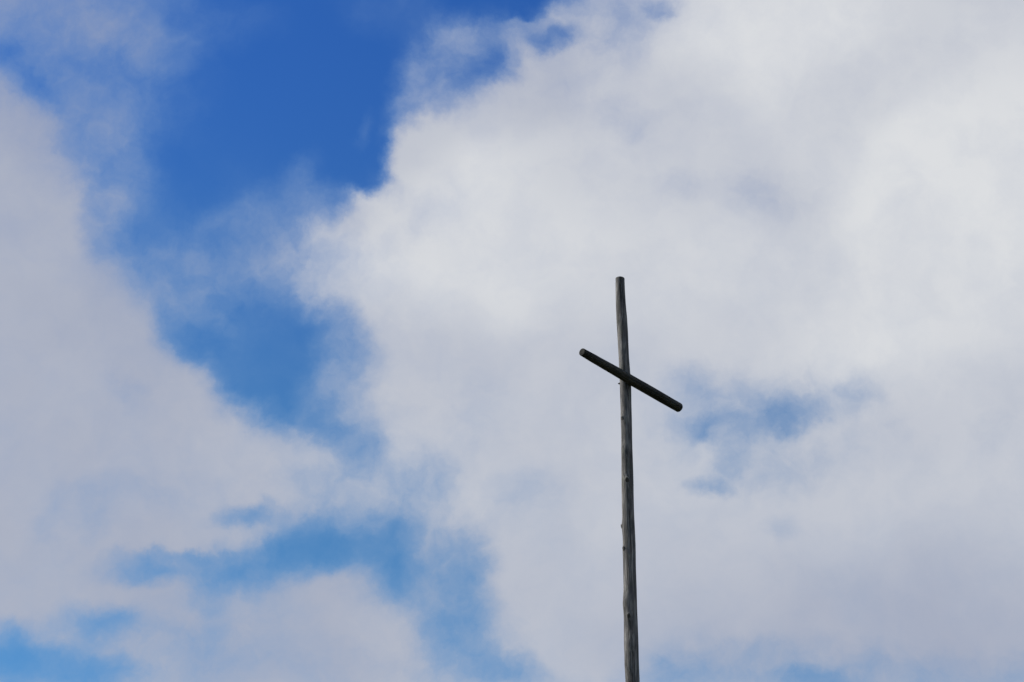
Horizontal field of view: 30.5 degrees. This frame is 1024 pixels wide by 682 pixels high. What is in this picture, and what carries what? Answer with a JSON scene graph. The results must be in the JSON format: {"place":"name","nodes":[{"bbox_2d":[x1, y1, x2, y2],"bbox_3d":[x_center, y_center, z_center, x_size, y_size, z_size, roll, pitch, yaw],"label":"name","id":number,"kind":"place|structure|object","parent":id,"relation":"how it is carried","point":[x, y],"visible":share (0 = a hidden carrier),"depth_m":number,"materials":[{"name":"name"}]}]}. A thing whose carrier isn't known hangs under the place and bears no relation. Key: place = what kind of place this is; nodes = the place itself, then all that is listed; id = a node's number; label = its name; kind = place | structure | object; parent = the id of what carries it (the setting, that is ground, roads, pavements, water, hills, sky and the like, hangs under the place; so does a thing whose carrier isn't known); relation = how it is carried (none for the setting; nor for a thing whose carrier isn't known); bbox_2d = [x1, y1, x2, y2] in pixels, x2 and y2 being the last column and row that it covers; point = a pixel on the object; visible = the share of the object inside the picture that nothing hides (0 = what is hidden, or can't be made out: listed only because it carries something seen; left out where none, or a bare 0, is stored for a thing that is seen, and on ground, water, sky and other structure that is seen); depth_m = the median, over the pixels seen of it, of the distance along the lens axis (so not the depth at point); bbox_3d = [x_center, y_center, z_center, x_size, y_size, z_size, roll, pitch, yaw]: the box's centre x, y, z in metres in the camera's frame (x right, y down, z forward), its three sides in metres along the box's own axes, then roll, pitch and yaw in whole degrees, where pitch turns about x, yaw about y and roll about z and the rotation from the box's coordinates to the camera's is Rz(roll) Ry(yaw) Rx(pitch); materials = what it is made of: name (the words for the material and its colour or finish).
{"place":"outdoors","nodes":[
{"label":"outdoors","id":0,"kind":"place"},
{"bbox_2d":[0,0,1023,681],"label":"sky","id":1,"kind":"structure","parent":0,"point":[300,300],"materials":[{"name":"white"}]},
{"bbox_3d":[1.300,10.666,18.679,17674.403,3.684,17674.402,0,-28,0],"label":"ground","id":2,"kind":"structure","parent":0,"visible":0},
{"bbox_2d":[579,276,682,681],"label":"wooden cross","id":3,"kind":"object","parent":2,"relation":"on","point":[621,372],"visible":1,"depth_m":23.41,"materials":[{"name":"grey wood"}]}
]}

